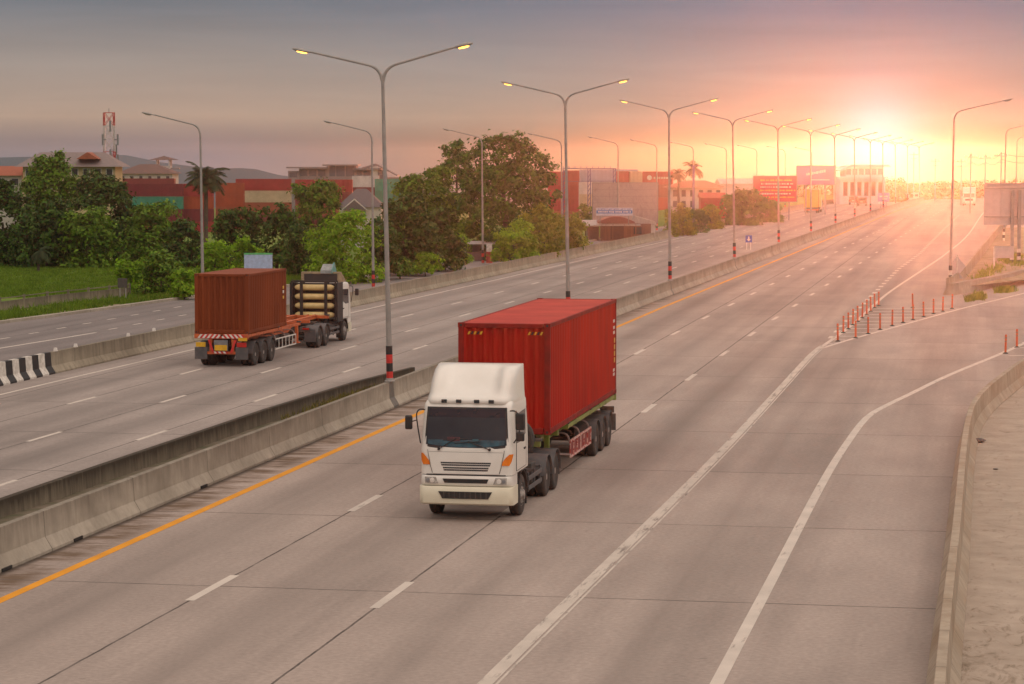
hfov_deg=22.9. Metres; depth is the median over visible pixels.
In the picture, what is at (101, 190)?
tree
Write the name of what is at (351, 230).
bush
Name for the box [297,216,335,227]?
stacked container
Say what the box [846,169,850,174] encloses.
window
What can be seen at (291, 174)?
window
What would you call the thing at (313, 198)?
tree
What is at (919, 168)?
street lamp
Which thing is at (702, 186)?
house
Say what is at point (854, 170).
street lamp
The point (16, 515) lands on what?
median soil
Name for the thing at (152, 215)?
tree
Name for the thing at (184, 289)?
bush
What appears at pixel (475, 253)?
roadside stall
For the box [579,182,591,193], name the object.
stacked container
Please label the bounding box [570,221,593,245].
bush
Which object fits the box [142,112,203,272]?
street lamp
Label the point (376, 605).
road markings dashed
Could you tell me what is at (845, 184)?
window
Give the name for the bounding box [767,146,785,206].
street lamp
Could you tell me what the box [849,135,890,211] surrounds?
street lamp
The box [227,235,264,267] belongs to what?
bush
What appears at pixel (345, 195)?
stacked container
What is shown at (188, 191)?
stacked container
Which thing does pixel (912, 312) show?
delineator post
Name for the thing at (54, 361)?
concrete barrier
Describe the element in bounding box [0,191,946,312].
ground
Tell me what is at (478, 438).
truck tractor
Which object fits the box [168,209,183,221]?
stacked container
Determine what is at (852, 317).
delineator post
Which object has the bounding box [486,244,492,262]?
red barrel
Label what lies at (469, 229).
bush
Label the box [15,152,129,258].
school building
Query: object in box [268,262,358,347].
truck tractor
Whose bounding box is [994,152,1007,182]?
utility pole
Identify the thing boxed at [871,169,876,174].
window
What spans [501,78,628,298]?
street lamp
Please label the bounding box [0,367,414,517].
concrete barrier
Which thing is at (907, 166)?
street lamp
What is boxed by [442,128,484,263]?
street lamp
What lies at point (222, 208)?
stacked container
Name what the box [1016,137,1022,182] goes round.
street lamp
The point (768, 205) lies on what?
bush
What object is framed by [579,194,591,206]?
stacked container
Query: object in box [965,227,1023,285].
island soil
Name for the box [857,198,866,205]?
pickup car
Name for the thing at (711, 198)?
shed
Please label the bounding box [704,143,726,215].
street lamp
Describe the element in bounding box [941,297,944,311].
delineator post
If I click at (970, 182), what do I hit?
utility pole
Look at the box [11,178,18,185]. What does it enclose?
window
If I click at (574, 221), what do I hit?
bush
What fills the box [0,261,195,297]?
lawn grass
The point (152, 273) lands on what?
bush
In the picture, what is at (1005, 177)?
street lamp
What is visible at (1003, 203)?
gantry sign
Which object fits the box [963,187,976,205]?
cargo truck
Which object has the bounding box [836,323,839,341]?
delineator post
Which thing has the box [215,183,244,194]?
stacked container
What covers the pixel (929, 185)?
tree
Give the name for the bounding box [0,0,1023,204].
sky
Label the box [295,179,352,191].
stacked container
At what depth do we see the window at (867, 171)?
529.11 m
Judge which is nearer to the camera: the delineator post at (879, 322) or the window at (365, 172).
the delineator post at (879, 322)
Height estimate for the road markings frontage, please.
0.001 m
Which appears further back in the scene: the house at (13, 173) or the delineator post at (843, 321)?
the house at (13, 173)
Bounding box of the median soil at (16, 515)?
[0,405,320,523]
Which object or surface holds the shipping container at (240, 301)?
on the semi trailer at (254, 348)
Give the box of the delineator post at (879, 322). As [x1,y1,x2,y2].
[877,313,882,329]
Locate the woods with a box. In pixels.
[761,175,1023,196]
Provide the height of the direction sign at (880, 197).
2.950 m
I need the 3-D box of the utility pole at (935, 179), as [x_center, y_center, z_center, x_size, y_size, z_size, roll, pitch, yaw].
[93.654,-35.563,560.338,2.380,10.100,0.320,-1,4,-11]
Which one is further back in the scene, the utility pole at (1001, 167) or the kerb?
the utility pole at (1001, 167)
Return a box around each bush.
[110,257,145,292]
[132,249,183,294]
[166,268,194,299]
[191,238,234,272]
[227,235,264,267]
[296,208,384,283]
[390,256,415,278]
[412,251,445,275]
[445,232,474,264]
[454,216,494,251]
[480,226,530,260]
[487,218,541,261]
[514,202,565,256]
[537,226,565,254]
[558,212,585,249]
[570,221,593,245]
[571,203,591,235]
[684,209,710,232]
[693,203,725,228]
[750,194,786,222]
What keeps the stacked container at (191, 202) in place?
on the stacked container at (193, 214)
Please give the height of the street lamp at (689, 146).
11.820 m
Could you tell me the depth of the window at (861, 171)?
529.11 m
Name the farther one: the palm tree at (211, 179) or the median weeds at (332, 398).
the palm tree at (211, 179)
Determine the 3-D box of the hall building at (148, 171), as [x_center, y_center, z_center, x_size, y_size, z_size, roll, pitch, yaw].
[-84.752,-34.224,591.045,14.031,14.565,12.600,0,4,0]
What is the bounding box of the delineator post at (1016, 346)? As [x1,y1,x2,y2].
[1014,329,1019,347]
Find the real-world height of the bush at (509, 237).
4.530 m
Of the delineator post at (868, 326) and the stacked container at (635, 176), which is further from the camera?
the stacked container at (635, 176)
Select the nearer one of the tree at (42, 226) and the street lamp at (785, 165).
the tree at (42, 226)
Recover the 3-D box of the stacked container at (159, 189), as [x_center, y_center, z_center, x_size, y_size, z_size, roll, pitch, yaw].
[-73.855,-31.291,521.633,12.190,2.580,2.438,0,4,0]
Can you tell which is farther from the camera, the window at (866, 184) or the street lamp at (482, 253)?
the window at (866, 184)
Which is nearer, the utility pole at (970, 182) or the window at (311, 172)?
the utility pole at (970, 182)
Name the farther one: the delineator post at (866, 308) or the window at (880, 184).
the window at (880, 184)
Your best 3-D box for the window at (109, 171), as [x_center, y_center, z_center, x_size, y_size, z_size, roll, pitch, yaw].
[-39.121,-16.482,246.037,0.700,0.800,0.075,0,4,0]
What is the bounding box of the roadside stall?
[464,241,494,260]
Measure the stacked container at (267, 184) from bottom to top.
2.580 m
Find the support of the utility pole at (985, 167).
on the ground at (661, 217)
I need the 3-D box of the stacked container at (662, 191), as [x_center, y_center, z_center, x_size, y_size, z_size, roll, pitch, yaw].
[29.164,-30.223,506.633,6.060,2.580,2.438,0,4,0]
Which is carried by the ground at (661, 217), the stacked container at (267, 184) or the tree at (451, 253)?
the tree at (451, 253)
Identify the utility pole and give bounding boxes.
[910,154,917,191]
[930,158,935,200]
[956,158,965,204]
[964,153,976,213]
[979,156,991,182]
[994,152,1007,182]
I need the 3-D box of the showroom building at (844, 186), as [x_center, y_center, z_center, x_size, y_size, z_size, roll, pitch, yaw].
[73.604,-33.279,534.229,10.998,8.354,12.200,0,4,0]
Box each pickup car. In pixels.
[849,197,857,204]
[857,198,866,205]
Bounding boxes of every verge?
[5,225,666,319]
[961,385,1023,683]
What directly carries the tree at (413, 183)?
on the ground at (661, 217)
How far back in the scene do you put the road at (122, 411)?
109.19 m
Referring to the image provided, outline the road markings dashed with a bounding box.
[186,209,957,607]
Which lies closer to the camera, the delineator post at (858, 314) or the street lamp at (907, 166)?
the delineator post at (858, 314)
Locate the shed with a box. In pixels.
[698,193,725,218]
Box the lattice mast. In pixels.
[102,112,118,159]
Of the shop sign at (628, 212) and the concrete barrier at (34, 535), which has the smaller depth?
the concrete barrier at (34, 535)
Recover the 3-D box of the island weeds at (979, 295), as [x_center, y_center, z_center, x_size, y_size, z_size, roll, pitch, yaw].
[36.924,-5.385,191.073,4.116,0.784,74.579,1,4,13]
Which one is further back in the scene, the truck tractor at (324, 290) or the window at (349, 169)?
the window at (349, 169)
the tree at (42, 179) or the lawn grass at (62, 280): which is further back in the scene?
the tree at (42, 179)
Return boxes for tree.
[0,177,39,265]
[0,195,83,267]
[16,148,83,249]
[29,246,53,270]
[57,204,127,268]
[66,168,147,261]
[115,198,181,262]
[160,217,203,267]
[184,161,229,255]
[205,205,266,268]
[245,201,303,271]
[278,220,315,275]
[286,177,346,252]
[360,216,405,279]
[377,192,443,274]
[382,172,441,246]
[407,206,470,270]
[420,163,467,239]
[437,138,475,224]
[450,129,562,231]
[662,206,679,236]
[670,168,685,210]
[671,202,698,235]
[682,160,703,178]
[717,186,763,225]
[887,177,913,201]
[922,181,948,199]
[947,188,961,198]
[973,184,983,197]
[1002,178,1020,182]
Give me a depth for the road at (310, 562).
58.07 m
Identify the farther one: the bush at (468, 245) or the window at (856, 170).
the window at (856, 170)
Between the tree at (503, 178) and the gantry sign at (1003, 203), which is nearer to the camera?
the gantry sign at (1003, 203)
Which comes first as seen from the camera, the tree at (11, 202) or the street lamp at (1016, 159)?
the tree at (11, 202)
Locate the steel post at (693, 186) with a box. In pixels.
[688,165,698,221]
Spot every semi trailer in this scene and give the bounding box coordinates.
[194,314,329,364]
[533,394,615,457]
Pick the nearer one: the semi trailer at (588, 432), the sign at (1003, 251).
the semi trailer at (588, 432)
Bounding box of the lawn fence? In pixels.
[0,283,130,310]
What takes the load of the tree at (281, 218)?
on the ground at (661, 217)
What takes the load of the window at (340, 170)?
in the office building at (339, 171)
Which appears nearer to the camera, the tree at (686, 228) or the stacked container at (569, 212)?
the tree at (686, 228)
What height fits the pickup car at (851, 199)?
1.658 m
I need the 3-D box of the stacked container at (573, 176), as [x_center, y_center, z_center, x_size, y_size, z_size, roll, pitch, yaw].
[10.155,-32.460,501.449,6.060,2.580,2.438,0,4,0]
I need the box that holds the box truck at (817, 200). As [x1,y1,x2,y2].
[804,189,822,212]
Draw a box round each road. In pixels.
[0,196,1023,683]
[0,197,930,497]
[0,228,664,360]
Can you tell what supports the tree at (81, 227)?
on the ground at (661, 217)
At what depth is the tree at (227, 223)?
203.57 m
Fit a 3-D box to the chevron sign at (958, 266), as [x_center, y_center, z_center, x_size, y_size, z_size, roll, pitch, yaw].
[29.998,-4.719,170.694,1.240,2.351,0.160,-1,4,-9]
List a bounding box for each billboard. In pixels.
[592,182,657,222]
[753,176,796,219]
[796,165,835,214]
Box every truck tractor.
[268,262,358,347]
[405,362,560,514]
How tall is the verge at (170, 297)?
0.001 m
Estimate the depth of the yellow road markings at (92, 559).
64.19 m
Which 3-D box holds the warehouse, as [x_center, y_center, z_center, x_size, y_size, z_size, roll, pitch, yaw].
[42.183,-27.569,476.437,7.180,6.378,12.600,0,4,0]
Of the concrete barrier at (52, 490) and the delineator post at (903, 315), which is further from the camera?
the delineator post at (903, 315)
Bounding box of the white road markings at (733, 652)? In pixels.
[710,212,1023,683]
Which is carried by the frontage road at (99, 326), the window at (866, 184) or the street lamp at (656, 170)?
the street lamp at (656, 170)
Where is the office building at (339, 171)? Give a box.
[286,164,401,211]
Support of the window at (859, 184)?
in the showroom building at (844, 186)
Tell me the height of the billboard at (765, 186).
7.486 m
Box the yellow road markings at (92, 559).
[0,197,947,602]
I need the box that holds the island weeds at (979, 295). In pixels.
[963,251,1023,301]
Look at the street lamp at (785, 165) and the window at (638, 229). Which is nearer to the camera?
the window at (638, 229)
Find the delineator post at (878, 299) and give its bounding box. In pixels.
[877,292,880,305]
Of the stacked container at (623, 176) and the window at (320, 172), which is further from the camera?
the window at (320, 172)
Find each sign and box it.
[596,208,632,224]
[745,235,751,249]
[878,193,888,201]
[948,255,965,278]
[984,183,1023,261]
[993,246,1013,266]
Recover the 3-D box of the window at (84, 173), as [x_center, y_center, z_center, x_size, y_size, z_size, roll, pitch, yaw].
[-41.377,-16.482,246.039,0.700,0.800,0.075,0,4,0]
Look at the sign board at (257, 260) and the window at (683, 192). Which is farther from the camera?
the window at (683, 192)
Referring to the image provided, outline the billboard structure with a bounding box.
[563,166,615,214]
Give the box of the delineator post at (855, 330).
[853,321,857,337]
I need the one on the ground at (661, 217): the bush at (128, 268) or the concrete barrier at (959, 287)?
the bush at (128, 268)
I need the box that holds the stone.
[976,438,985,442]
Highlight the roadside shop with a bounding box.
[582,215,657,240]
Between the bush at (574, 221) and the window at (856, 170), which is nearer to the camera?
the bush at (574, 221)
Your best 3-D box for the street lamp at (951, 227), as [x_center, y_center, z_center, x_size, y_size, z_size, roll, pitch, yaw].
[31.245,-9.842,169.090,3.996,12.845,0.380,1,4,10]
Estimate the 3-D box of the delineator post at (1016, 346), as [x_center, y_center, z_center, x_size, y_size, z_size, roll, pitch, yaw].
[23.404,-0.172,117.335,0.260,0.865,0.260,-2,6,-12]
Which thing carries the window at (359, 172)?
in the office building at (339, 171)
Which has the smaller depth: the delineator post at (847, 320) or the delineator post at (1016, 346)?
the delineator post at (1016, 346)
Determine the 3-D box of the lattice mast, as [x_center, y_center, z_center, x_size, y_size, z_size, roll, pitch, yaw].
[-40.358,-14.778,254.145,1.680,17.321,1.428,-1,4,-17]
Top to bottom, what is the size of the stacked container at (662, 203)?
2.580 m
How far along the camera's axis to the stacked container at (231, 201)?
545.64 m
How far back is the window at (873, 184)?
530.28 m
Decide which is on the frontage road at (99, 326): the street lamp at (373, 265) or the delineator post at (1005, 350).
the street lamp at (373, 265)
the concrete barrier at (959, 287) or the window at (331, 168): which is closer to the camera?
the concrete barrier at (959, 287)
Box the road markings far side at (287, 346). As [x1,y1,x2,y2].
[0,204,864,485]
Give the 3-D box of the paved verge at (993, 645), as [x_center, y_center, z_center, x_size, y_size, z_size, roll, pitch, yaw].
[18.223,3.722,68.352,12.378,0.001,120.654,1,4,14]
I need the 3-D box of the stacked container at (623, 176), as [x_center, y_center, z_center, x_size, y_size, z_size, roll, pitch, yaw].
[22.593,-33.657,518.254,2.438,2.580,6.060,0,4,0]
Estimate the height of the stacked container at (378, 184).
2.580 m
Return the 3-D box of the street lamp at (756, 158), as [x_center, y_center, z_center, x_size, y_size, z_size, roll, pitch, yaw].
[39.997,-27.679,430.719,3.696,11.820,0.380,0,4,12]
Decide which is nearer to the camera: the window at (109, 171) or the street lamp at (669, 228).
the street lamp at (669, 228)
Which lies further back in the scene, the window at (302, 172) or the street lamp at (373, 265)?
the window at (302, 172)
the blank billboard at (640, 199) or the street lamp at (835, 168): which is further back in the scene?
the street lamp at (835, 168)
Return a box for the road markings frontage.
[1,306,182,347]
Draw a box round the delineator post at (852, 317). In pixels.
[850,309,854,324]
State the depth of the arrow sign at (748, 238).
256.67 m
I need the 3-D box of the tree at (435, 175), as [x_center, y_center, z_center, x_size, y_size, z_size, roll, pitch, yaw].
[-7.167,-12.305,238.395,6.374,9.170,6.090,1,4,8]
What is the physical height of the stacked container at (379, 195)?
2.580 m
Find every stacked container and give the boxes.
[122,178,175,183]
[124,184,183,195]
[125,196,183,208]
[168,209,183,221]
[184,184,213,195]
[184,196,213,208]
[184,209,213,221]
[193,221,213,231]
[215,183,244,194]
[215,195,244,206]
[216,207,241,218]
[236,179,291,190]
[245,191,291,201]
[245,202,291,213]
[246,214,269,225]
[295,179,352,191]
[295,192,351,203]
[295,204,338,215]
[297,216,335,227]
[352,176,378,186]
[353,187,374,195]
[375,179,399,190]
[375,191,402,201]
[548,185,578,197]
[549,198,578,210]
[550,172,578,184]
[552,211,577,217]
[579,169,637,180]
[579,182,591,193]
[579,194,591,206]
[616,171,628,181]
[629,171,641,181]
[642,171,672,183]
[658,184,667,197]
[658,198,667,210]
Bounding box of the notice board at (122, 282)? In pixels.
[118,278,126,297]
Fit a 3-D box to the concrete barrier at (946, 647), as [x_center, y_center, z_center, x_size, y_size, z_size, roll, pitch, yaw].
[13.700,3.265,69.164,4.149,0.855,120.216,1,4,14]
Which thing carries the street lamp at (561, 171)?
on the frontage road at (99, 326)
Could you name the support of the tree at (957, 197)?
on the ground at (661, 217)
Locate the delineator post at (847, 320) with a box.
[846,312,849,328]
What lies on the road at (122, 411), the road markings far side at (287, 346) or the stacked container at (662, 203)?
the road markings far side at (287, 346)
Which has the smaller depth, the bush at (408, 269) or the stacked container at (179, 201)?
the bush at (408, 269)
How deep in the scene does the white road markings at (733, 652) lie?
61.13 m
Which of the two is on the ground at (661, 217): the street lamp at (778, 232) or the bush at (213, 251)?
the bush at (213, 251)
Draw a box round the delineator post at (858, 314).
[857,306,859,321]
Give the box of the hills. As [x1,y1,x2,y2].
[0,155,442,207]
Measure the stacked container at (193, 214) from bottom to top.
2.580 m
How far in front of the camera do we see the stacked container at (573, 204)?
500.64 m
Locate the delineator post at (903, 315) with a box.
[901,307,905,322]
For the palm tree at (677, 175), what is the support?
on the ground at (661, 217)
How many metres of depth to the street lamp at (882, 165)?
426.68 m
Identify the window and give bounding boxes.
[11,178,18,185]
[71,168,78,176]
[83,168,89,174]
[106,168,112,176]
[289,172,297,177]
[300,170,307,175]
[309,170,316,175]
[318,170,324,175]
[329,166,334,176]
[336,166,344,176]
[346,166,353,176]
[357,170,361,175]
[363,170,369,175]
[634,227,641,233]
[672,190,676,196]
[672,200,676,207]
[681,190,685,196]
[843,182,847,195]
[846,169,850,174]
[850,182,853,195]
[852,169,857,174]
[857,182,861,195]
[859,169,863,174]
[864,182,868,195]
[865,169,869,174]
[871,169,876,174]
[871,182,875,195]
[878,169,882,174]
[878,182,882,192]
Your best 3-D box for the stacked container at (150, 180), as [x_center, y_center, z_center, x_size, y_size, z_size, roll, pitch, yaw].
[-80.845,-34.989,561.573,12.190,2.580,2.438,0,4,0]
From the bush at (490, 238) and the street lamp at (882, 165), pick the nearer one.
the bush at (490, 238)
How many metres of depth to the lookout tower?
598.97 m
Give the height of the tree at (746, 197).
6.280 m
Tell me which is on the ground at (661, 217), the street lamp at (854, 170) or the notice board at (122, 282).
the notice board at (122, 282)
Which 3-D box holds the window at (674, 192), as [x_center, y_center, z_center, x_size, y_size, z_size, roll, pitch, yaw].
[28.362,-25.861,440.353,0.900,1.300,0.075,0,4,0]
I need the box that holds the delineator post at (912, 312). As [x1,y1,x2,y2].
[911,304,914,319]
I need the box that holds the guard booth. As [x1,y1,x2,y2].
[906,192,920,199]
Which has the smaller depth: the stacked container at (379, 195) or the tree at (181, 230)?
the tree at (181, 230)
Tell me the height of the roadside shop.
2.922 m
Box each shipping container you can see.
[194,268,286,333]
[458,298,616,434]
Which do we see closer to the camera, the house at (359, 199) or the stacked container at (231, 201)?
the house at (359, 199)
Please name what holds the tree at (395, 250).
on the ground at (661, 217)
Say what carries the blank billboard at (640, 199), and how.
on the ground at (661, 217)
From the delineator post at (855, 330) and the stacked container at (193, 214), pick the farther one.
the stacked container at (193, 214)
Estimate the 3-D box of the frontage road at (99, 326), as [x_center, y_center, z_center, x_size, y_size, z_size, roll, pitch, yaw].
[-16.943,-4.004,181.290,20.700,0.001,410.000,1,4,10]
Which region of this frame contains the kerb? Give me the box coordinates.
[0,226,665,323]
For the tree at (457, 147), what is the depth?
245.33 m
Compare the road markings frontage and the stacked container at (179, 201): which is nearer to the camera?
the road markings frontage
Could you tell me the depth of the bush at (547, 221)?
225.74 m
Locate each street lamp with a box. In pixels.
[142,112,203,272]
[292,42,472,381]
[324,120,374,287]
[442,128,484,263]
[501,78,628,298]
[527,133,562,216]
[588,136,618,207]
[619,98,718,280]
[630,139,657,230]
[670,141,693,164]
[692,110,772,258]
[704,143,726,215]
[737,145,756,175]
[743,118,811,242]
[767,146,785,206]
[781,124,839,231]
[808,128,860,223]
[831,132,877,216]
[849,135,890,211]
[864,137,901,206]
[878,139,912,203]
[891,141,923,200]
[904,142,933,197]
[949,98,1011,276]
[1002,125,1023,240]
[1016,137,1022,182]
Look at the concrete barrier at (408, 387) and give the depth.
168.91 m
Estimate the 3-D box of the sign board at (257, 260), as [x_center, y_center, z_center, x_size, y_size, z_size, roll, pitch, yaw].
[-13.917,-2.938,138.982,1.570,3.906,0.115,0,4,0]
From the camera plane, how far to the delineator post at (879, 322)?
129.75 m
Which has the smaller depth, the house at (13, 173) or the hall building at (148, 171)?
the house at (13, 173)
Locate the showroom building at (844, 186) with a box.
[833,164,890,203]
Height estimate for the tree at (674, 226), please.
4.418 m
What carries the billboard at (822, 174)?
on the ground at (661, 217)
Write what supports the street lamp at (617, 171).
on the frontage road at (99, 326)
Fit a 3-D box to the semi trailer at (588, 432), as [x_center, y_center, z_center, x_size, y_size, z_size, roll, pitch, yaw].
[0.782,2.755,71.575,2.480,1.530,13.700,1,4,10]
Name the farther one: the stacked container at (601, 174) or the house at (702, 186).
the stacked container at (601, 174)
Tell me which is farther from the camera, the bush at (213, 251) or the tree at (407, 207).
the tree at (407, 207)
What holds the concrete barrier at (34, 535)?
on the road at (310, 562)
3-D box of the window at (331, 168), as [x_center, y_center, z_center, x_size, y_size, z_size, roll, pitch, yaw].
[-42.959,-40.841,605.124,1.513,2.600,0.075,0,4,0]
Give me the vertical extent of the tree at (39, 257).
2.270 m
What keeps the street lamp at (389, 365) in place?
on the concrete barrier at (408, 387)
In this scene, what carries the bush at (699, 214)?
on the ground at (661, 217)
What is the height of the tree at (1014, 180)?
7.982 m
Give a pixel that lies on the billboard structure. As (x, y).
(587, 181)
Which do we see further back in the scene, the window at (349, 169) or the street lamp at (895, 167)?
the window at (349, 169)
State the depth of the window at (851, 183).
530.28 m
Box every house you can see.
[0,166,22,242]
[339,189,383,246]
[665,180,727,212]
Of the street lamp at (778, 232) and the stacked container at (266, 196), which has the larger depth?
the stacked container at (266, 196)
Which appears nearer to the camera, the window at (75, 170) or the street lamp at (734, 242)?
the street lamp at (734, 242)
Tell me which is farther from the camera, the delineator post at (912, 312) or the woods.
the woods
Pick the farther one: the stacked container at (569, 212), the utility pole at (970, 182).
the stacked container at (569, 212)
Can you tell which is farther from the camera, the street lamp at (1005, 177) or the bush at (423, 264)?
the street lamp at (1005, 177)
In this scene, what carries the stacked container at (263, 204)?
on the stacked container at (265, 218)
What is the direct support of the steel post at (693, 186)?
on the ground at (661, 217)
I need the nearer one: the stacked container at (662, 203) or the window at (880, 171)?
the stacked container at (662, 203)
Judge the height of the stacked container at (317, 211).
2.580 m
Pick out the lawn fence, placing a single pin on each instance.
(26, 302)
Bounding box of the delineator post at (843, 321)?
[841,316,845,332]
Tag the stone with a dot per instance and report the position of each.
(979, 440)
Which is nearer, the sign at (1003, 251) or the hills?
the sign at (1003, 251)
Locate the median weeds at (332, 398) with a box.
[281,383,375,419]
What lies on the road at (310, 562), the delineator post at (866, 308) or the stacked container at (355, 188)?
the delineator post at (866, 308)
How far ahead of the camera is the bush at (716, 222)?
334.53 m
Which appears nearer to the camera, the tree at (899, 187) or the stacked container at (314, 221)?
the stacked container at (314, 221)
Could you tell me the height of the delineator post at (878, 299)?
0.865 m
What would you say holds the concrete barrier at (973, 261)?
on the road at (310, 562)
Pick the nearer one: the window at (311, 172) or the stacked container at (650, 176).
the stacked container at (650, 176)
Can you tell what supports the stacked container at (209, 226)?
on the ground at (661, 217)
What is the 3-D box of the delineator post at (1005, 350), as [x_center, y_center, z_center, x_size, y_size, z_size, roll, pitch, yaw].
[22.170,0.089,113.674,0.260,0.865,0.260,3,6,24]
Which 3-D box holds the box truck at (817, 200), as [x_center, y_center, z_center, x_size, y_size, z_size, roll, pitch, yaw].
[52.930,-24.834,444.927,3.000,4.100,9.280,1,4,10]
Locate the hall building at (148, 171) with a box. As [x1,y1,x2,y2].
[122,164,180,183]
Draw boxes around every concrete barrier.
[0,199,833,385]
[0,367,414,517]
[0,382,393,572]
[387,197,923,407]
[926,358,1023,683]
[943,225,1007,294]
[946,268,1023,294]
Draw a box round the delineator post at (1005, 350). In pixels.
[1003,334,1007,353]
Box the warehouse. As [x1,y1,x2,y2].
[715,179,752,205]
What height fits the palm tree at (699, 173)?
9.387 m
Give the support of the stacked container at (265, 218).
on the ground at (661, 217)
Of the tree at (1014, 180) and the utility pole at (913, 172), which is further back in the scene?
the utility pole at (913, 172)
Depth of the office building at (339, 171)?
605.17 m
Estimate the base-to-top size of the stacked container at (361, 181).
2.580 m
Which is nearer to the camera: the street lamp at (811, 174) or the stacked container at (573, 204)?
the street lamp at (811, 174)
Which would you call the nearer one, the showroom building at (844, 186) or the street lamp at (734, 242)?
the street lamp at (734, 242)
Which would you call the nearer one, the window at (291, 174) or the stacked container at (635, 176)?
the stacked container at (635, 176)
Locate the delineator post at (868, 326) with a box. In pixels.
[866,317,870,333]
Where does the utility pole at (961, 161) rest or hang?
on the ground at (661, 217)
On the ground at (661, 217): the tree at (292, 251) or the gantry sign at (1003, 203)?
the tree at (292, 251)
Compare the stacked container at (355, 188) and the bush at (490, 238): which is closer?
the bush at (490, 238)
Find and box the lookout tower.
[150,156,179,168]
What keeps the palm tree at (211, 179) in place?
on the ground at (661, 217)
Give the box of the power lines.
[961,153,1023,166]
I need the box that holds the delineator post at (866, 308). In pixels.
[864,300,868,314]
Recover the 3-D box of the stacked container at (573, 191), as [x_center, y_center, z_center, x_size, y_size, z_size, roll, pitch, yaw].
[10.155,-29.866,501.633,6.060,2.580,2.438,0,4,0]
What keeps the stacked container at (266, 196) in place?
on the stacked container at (263, 204)
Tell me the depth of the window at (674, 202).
440.47 m
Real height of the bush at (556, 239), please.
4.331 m
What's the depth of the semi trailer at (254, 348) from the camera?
111.02 m
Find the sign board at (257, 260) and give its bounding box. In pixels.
[244,253,272,267]
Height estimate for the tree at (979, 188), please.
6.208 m

